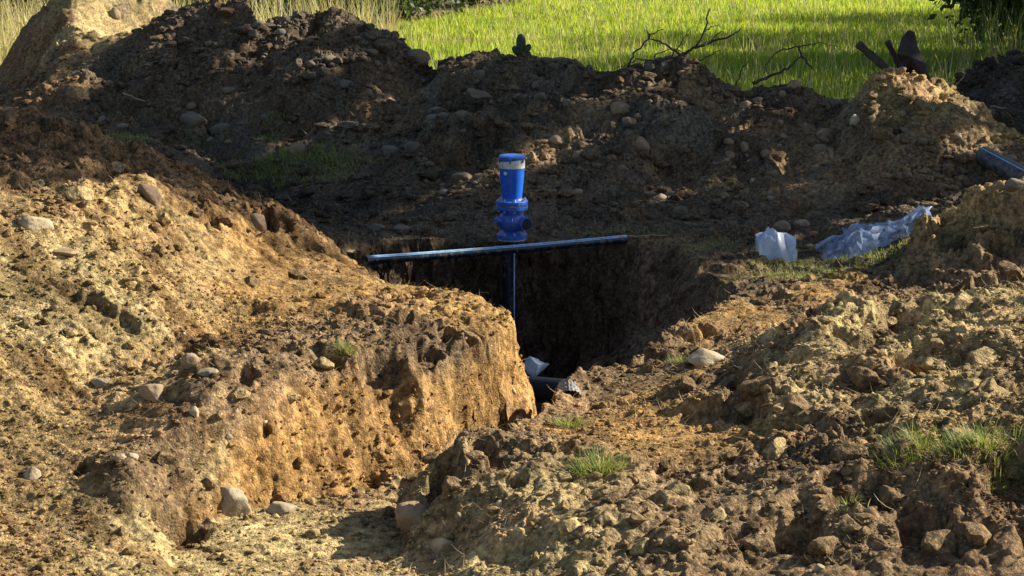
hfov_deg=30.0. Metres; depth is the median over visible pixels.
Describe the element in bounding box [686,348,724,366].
boulder
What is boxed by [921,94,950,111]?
grass tuft
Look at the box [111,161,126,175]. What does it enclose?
soil clod
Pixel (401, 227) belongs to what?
cobble
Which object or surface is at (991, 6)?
bush
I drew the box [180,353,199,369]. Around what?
stone
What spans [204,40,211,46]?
cobble
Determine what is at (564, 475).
soil clod
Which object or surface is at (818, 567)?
stone
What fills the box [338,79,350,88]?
cobble
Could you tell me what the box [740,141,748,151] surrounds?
cobble
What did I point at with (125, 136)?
short grass
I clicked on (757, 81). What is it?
dead branch
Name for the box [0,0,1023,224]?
soil clods
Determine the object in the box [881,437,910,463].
soil clod
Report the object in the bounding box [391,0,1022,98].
meadow grass
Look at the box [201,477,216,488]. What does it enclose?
soil clod
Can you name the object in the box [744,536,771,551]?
soil clod
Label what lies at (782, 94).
cobble
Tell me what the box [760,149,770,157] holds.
cobble
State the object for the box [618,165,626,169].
cobble
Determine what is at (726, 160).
cobble
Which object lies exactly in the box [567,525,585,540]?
soil clod
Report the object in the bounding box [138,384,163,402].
stone
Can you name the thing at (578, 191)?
cobble
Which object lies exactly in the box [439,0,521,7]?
bush
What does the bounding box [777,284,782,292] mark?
stone
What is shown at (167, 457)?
soil clod
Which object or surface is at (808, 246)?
cobble
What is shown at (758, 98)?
cobble
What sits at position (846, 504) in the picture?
grass tuft
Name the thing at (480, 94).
stone
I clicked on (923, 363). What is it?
soil clod
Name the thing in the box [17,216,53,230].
boulder
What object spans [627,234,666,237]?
root
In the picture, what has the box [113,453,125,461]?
cobble
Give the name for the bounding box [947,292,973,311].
soil clod
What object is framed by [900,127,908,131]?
cobble
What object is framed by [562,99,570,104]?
cobble
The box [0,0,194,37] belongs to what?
bush
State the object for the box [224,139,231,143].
cobble
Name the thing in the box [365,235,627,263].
long pipe
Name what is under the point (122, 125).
cobble
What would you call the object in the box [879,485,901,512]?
soil clod
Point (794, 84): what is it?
cobble
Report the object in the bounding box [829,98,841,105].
stone
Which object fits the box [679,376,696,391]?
soil clod
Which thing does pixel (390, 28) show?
dry reeds
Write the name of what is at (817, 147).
cobble
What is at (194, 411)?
cobble
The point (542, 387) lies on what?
buried pipe
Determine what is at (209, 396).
spoil heap
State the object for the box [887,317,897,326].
soil clod
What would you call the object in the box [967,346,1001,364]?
soil clod
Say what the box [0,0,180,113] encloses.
spoil heap
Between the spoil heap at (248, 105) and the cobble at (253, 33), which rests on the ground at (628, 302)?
the spoil heap at (248, 105)
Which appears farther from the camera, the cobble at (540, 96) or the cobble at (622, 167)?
the cobble at (540, 96)
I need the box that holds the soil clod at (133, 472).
[126,467,140,478]
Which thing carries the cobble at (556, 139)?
on the spoil heap at (568, 115)
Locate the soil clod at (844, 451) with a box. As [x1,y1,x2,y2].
[830,442,869,462]
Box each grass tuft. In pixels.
[321,337,365,373]
[543,412,598,427]
[555,440,651,481]
[659,353,688,364]
[833,490,868,512]
[853,418,994,479]
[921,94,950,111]
[924,417,1023,496]
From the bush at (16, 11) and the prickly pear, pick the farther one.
the bush at (16, 11)
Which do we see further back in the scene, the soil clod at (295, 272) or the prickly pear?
the prickly pear
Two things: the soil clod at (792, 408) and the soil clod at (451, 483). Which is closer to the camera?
the soil clod at (451, 483)
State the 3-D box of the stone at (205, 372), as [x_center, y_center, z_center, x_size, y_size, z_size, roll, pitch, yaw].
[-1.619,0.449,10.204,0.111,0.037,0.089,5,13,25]
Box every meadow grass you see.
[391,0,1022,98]
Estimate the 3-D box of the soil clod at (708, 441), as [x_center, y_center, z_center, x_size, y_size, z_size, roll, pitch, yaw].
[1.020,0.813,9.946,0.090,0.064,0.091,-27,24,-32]
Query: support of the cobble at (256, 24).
on the spoil heap at (248, 105)
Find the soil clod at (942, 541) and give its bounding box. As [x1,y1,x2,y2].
[920,529,956,554]
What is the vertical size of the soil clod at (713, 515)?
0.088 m
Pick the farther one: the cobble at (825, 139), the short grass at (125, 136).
the short grass at (125, 136)
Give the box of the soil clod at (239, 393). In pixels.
[231,387,250,399]
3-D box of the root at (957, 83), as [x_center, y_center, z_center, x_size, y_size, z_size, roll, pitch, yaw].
[5.328,-2.531,22.676,0.166,0.270,0.032,-7,13,-30]
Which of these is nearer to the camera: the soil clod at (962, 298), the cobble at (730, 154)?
the soil clod at (962, 298)
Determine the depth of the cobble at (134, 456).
9.57 m
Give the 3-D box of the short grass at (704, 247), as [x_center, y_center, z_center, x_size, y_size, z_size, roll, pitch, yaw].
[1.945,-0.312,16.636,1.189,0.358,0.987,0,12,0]
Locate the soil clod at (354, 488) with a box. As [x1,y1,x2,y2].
[351,486,364,491]
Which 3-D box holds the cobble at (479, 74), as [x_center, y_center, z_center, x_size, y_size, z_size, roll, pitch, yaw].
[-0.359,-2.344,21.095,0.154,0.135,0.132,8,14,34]
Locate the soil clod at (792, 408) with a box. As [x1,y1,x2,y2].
[783,391,808,416]
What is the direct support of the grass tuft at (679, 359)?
on the ground at (628, 302)
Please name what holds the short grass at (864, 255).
on the ground at (628, 302)
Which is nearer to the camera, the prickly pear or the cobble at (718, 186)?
the cobble at (718, 186)
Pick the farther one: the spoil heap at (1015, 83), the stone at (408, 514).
the spoil heap at (1015, 83)
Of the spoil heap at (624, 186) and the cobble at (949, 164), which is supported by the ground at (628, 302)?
the spoil heap at (624, 186)
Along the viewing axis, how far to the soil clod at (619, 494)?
8.95 m
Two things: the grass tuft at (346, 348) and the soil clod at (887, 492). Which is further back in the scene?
the grass tuft at (346, 348)
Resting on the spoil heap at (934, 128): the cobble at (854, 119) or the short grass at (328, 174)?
the cobble at (854, 119)
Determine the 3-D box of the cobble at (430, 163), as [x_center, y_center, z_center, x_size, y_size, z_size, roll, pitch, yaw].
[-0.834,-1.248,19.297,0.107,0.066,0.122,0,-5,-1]
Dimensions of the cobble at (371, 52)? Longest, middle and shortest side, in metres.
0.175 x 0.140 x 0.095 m
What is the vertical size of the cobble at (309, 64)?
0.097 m
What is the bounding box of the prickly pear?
[512,34,530,55]
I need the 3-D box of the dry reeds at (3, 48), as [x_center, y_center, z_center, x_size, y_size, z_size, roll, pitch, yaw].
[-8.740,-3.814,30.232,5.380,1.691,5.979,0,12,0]
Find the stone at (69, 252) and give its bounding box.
[53,247,79,256]
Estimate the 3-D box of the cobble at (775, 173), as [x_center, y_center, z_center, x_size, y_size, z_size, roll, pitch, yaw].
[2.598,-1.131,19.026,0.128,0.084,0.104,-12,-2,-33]
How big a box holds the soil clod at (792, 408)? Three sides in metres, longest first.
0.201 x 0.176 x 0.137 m
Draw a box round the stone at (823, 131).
[816,128,833,137]
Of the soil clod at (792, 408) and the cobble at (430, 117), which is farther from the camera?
the cobble at (430, 117)
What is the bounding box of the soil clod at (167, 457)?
[156,450,177,465]
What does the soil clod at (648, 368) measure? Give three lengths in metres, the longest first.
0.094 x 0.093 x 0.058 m
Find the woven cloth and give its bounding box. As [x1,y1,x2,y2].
[557,377,580,396]
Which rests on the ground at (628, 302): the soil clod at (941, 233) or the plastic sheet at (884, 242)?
the plastic sheet at (884, 242)
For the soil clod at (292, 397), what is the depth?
10.25 m
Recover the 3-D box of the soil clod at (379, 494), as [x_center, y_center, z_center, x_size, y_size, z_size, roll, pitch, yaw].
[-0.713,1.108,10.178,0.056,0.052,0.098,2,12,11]
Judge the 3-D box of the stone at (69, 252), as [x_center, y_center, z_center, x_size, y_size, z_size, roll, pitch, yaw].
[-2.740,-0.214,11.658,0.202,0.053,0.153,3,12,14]
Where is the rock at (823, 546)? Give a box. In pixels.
[807,535,840,556]
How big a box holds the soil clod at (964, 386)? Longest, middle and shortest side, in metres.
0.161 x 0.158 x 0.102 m
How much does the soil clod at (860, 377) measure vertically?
0.161 m
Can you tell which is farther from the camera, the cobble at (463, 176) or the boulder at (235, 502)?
the cobble at (463, 176)
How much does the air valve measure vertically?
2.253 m
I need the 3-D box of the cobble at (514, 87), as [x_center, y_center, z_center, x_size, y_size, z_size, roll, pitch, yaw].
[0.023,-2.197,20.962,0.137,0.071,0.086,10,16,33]
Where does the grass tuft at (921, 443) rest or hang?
on the spoil heap at (730, 413)
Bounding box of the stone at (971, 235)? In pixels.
[968,231,975,239]
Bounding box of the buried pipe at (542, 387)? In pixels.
[528,376,563,403]
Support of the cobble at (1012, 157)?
on the spoil heap at (934, 128)
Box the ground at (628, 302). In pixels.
[0,0,1023,575]
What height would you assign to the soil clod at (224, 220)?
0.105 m
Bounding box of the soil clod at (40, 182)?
[31,179,44,186]
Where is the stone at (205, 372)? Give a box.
[197,368,218,376]
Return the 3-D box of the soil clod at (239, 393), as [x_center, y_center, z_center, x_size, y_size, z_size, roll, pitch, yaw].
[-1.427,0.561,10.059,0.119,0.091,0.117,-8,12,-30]
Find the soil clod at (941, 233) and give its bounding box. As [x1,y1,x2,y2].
[934,228,951,239]
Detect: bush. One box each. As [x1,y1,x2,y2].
[0,0,44,35]
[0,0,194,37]
[181,0,319,21]
[250,0,429,29]
[344,0,487,21]
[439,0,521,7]
[927,0,1023,51]
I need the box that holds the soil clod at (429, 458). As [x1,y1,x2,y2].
[421,452,440,463]
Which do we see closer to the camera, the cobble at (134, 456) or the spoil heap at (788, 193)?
the cobble at (134, 456)
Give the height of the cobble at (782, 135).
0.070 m
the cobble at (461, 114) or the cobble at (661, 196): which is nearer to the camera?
the cobble at (661, 196)
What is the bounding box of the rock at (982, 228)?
[971,223,995,232]
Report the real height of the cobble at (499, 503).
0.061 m
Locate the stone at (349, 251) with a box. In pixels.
[346,249,356,253]
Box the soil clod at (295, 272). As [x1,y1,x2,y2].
[288,269,308,276]
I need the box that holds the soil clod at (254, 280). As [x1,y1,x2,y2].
[245,275,258,287]
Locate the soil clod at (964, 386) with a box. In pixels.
[954,378,980,394]
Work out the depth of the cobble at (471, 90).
20.86 m
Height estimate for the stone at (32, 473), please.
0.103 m
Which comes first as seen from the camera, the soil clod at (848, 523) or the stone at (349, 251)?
the soil clod at (848, 523)
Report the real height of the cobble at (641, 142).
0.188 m
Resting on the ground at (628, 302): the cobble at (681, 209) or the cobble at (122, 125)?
the cobble at (681, 209)
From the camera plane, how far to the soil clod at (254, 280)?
12.40 m
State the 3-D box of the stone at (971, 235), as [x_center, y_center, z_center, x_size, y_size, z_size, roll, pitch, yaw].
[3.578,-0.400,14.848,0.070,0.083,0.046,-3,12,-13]
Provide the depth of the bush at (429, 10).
48.36 m
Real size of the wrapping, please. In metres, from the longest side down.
0.209 x 0.176 x 0.157 m
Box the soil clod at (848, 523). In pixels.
[838,514,860,533]
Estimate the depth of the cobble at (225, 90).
21.64 m
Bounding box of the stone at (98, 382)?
[91,378,112,386]
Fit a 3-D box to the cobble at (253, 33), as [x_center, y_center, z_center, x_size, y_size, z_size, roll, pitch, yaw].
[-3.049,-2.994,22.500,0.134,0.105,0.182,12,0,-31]
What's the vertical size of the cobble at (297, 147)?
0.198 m
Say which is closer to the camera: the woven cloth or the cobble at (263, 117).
the woven cloth
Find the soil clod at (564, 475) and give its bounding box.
[557,471,572,480]
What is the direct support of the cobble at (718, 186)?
on the spoil heap at (788, 193)
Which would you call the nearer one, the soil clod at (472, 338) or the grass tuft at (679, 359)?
the soil clod at (472, 338)
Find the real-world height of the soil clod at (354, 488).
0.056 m
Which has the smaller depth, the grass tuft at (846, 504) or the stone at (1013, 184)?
the grass tuft at (846, 504)
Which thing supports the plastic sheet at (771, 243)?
on the ground at (628, 302)
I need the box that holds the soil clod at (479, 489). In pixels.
[473,482,485,496]
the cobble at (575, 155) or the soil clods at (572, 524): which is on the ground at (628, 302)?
the soil clods at (572, 524)
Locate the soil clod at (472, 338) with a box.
[461,330,479,343]
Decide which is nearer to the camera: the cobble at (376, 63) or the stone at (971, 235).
the stone at (971, 235)
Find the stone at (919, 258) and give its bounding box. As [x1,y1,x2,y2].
[915,255,924,261]
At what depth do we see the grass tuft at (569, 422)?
10.54 m
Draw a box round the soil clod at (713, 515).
[708,507,726,522]
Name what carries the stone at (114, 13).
on the spoil heap at (40, 29)
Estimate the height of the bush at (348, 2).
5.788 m
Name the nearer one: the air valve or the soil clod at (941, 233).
the soil clod at (941, 233)
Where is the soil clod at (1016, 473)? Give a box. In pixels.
[1002,464,1023,480]
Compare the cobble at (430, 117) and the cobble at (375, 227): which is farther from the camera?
the cobble at (430, 117)
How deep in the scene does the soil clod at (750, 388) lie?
10.58 m
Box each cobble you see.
[98,115,105,120]
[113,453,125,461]
[116,123,128,128]
[125,452,138,459]
[186,102,195,109]
[189,406,198,417]
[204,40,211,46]
[221,87,234,93]
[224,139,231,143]
[225,433,232,439]
[248,29,258,37]
[252,21,265,28]
[261,114,268,119]
[275,29,286,34]
[289,141,305,154]
[304,60,315,67]
[324,55,334,63]
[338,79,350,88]
[365,49,377,56]
[370,224,384,230]
[374,60,379,66]
[393,224,409,230]
[425,161,434,166]
[426,113,437,120]
[437,189,448,195]
[438,112,447,119]
[451,172,471,181]
[455,512,462,520]
[456,110,467,117]
[466,88,475,93]
[473,70,485,79]
[495,500,501,506]
[509,84,519,90]
[531,81,538,89]
[534,93,544,100]
[547,134,564,144]
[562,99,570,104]
[572,152,578,158]
[574,188,582,193]
[611,101,629,116]
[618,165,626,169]
[636,136,649,150]
[654,193,666,199]
[673,206,687,213]
[714,184,723,188]
[723,138,733,144]
[723,157,729,162]
[725,150,734,159]
[739,101,751,107]
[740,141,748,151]
[752,97,762,100]
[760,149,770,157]
[770,170,778,176]
[773,220,790,232]
[778,90,785,97]
[779,133,786,139]
[787,79,800,89]
[793,219,810,225]
[804,244,812,248]
[814,144,827,150]
[818,135,831,143]
[850,114,859,125]
[899,110,907,116]
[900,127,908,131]
[941,163,954,167]
[951,133,961,139]
[1006,155,1016,159]
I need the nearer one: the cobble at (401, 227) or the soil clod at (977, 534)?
the soil clod at (977, 534)
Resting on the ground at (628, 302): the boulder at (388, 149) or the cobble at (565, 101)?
the boulder at (388, 149)
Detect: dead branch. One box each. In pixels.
[615,8,740,68]
[735,42,839,85]
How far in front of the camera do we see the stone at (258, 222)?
13.61 m
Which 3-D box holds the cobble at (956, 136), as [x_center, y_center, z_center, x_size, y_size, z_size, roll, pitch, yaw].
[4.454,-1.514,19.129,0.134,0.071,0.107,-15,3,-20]
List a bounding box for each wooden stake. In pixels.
[855,41,888,69]
[884,40,899,67]
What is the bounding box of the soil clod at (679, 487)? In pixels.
[666,480,691,495]
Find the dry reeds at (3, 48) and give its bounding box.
[0,0,47,64]
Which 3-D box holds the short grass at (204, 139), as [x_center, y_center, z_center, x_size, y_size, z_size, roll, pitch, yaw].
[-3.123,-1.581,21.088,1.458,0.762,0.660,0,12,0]
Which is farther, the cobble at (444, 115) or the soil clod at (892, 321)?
the cobble at (444, 115)
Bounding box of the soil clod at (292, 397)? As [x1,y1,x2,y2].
[286,393,300,402]
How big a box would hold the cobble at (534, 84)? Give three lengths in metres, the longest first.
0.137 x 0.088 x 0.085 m
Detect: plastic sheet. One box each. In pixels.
[755,227,796,261]
[815,206,933,259]
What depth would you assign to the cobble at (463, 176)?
18.89 m
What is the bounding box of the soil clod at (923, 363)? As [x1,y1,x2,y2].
[912,353,947,371]
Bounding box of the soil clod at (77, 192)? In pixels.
[61,185,93,200]
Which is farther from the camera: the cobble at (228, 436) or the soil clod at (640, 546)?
the cobble at (228, 436)
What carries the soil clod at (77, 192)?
on the spoil heap at (209, 396)
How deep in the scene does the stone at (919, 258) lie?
14.67 m
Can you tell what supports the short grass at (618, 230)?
on the ground at (628, 302)
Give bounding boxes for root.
[122,92,145,101]
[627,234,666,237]
[955,64,965,85]
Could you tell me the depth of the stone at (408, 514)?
9.33 m
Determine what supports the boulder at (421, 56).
on the spoil heap at (248, 105)
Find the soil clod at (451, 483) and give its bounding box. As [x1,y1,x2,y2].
[442,476,462,491]
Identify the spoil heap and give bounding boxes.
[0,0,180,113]
[0,105,384,575]
[52,0,442,163]
[399,49,608,205]
[522,54,728,207]
[676,83,851,217]
[696,282,1023,467]
[838,66,1023,216]
[893,176,1023,288]
[953,52,1023,134]
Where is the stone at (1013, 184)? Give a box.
[1004,178,1023,191]
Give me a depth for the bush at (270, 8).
41.28 m
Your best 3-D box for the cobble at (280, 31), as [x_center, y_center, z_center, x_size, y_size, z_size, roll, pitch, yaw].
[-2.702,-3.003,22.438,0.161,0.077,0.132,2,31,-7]
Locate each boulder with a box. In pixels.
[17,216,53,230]
[137,184,161,205]
[179,111,207,128]
[208,123,230,135]
[220,485,251,516]
[382,145,399,154]
[404,141,423,152]
[406,49,430,64]
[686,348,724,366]
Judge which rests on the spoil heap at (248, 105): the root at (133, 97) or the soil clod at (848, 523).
the root at (133, 97)
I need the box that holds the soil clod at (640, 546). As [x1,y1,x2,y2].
[629,537,650,554]
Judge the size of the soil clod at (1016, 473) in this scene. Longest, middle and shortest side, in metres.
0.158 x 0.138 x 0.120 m
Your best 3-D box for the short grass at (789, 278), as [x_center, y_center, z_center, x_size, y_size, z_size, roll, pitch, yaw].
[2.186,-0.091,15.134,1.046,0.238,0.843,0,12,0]
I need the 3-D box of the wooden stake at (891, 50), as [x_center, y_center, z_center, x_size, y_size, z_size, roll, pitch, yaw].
[4.056,-2.435,20.220,0.237,0.382,0.060,0,12,0]
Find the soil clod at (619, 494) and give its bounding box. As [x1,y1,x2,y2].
[609,489,625,500]
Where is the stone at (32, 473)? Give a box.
[23,466,40,479]
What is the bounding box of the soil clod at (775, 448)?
[762,437,787,460]
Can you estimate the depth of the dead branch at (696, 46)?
20.78 m
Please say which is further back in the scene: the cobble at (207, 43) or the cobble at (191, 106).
the cobble at (207, 43)
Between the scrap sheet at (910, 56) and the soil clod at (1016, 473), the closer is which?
the soil clod at (1016, 473)
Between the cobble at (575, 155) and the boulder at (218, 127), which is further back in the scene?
the boulder at (218, 127)
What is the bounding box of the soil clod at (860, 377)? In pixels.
[846,366,878,390]
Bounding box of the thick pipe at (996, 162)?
[975,146,1023,179]
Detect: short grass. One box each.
[103,129,166,145]
[172,110,290,160]
[212,138,361,182]
[272,147,382,191]
[565,225,664,234]
[668,227,801,259]
[724,267,849,281]
[742,239,909,275]
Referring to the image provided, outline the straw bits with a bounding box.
[0,4,1023,575]
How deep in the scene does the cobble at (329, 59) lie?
21.73 m
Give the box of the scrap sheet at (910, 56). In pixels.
[897,30,929,79]
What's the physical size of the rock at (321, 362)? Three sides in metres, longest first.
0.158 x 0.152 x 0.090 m
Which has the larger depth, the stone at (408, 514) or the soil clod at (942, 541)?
the stone at (408, 514)
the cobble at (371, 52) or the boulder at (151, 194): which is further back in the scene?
the cobble at (371, 52)
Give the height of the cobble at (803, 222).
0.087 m
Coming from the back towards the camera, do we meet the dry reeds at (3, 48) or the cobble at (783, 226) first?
the dry reeds at (3, 48)
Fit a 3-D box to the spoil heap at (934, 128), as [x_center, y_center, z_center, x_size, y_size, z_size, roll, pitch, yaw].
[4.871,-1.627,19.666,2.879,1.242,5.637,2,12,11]
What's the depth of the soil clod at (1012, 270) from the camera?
13.67 m
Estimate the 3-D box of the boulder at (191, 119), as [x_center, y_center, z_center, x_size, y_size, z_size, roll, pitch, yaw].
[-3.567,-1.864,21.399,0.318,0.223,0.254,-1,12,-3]
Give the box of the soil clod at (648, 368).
[641,365,653,372]
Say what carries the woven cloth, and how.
on the ground at (628, 302)
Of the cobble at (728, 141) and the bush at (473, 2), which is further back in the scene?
the bush at (473, 2)
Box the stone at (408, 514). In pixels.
[394,501,424,531]
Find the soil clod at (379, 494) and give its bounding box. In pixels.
[372,491,383,499]
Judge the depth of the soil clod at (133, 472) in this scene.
9.46 m
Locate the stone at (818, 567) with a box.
[814,563,824,571]
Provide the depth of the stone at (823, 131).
19.88 m
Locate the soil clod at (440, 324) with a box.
[432,318,445,328]
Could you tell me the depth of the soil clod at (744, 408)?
10.66 m
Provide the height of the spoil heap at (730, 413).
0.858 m
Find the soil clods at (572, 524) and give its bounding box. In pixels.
[0,110,1023,575]
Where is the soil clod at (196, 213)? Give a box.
[189,209,203,217]
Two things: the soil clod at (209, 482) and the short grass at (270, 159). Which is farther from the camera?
the short grass at (270, 159)
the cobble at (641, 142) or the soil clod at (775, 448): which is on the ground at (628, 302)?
the soil clod at (775, 448)
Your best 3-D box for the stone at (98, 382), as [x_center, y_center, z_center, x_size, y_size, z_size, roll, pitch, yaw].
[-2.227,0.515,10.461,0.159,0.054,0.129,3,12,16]
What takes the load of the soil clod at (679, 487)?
on the ground at (628, 302)
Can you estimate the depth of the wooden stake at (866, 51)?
20.08 m
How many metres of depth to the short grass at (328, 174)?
19.95 m
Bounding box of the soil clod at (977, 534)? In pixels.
[961,521,992,545]
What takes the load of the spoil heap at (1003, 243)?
on the ground at (628, 302)
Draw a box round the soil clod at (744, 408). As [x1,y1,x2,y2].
[734,401,752,417]
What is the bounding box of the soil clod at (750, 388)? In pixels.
[737,375,769,397]
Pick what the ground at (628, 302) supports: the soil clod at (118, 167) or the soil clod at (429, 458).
the soil clod at (429, 458)
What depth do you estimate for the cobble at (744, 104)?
20.51 m
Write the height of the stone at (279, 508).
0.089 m
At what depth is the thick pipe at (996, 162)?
18.39 m
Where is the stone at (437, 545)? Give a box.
[428,538,454,555]
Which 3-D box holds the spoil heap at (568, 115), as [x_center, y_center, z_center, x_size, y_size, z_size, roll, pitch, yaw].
[0.038,-1.895,21.096,2.074,1.387,5.808,1,12,4]
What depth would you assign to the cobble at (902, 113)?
19.51 m
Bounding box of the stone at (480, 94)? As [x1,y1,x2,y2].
[470,89,492,99]
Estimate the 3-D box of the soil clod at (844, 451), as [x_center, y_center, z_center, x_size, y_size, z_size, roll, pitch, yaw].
[1.624,0.803,9.151,0.154,0.125,0.159,10,16,42]
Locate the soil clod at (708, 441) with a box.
[701,438,716,446]
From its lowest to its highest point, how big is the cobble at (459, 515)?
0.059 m
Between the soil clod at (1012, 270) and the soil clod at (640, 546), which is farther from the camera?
the soil clod at (1012, 270)
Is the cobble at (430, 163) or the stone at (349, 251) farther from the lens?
the cobble at (430, 163)
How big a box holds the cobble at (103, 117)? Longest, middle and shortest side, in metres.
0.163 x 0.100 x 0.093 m
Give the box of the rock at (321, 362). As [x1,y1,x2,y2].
[312,356,334,369]
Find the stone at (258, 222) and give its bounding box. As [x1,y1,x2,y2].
[250,213,266,230]
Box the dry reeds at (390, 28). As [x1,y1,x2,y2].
[0,0,424,61]
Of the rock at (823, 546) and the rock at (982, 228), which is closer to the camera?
the rock at (823, 546)
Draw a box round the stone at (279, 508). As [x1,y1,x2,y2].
[265,501,297,515]
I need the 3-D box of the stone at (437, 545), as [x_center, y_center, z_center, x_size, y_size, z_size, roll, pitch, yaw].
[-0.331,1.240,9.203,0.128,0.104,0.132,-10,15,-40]
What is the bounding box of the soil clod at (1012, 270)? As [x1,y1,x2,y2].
[997,260,1023,281]
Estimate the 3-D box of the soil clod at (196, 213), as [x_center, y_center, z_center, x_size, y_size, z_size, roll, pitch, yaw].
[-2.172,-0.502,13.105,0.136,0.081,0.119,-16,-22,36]
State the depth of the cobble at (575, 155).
18.98 m
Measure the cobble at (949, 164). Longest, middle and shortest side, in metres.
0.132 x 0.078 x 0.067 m
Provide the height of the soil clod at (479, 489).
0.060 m
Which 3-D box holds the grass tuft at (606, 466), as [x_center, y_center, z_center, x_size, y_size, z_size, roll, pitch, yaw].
[0.410,0.855,9.365,0.485,0.210,0.413,10,15,40]
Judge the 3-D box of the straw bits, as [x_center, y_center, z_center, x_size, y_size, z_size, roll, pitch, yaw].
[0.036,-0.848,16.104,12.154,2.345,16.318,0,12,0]
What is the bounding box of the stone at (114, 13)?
[109,7,120,19]
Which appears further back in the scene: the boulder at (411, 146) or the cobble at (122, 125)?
the cobble at (122, 125)
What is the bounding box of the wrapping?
[524,356,548,375]
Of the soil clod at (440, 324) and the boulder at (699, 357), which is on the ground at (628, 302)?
the soil clod at (440, 324)
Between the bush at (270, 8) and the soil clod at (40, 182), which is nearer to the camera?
the soil clod at (40, 182)
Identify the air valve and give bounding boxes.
[494,153,531,336]
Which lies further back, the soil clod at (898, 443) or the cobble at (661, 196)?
the cobble at (661, 196)
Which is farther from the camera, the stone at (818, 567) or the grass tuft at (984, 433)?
the grass tuft at (984, 433)
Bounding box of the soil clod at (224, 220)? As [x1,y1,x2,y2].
[217,215,234,226]
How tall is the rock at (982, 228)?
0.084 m
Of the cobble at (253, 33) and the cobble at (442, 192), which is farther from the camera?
the cobble at (253, 33)

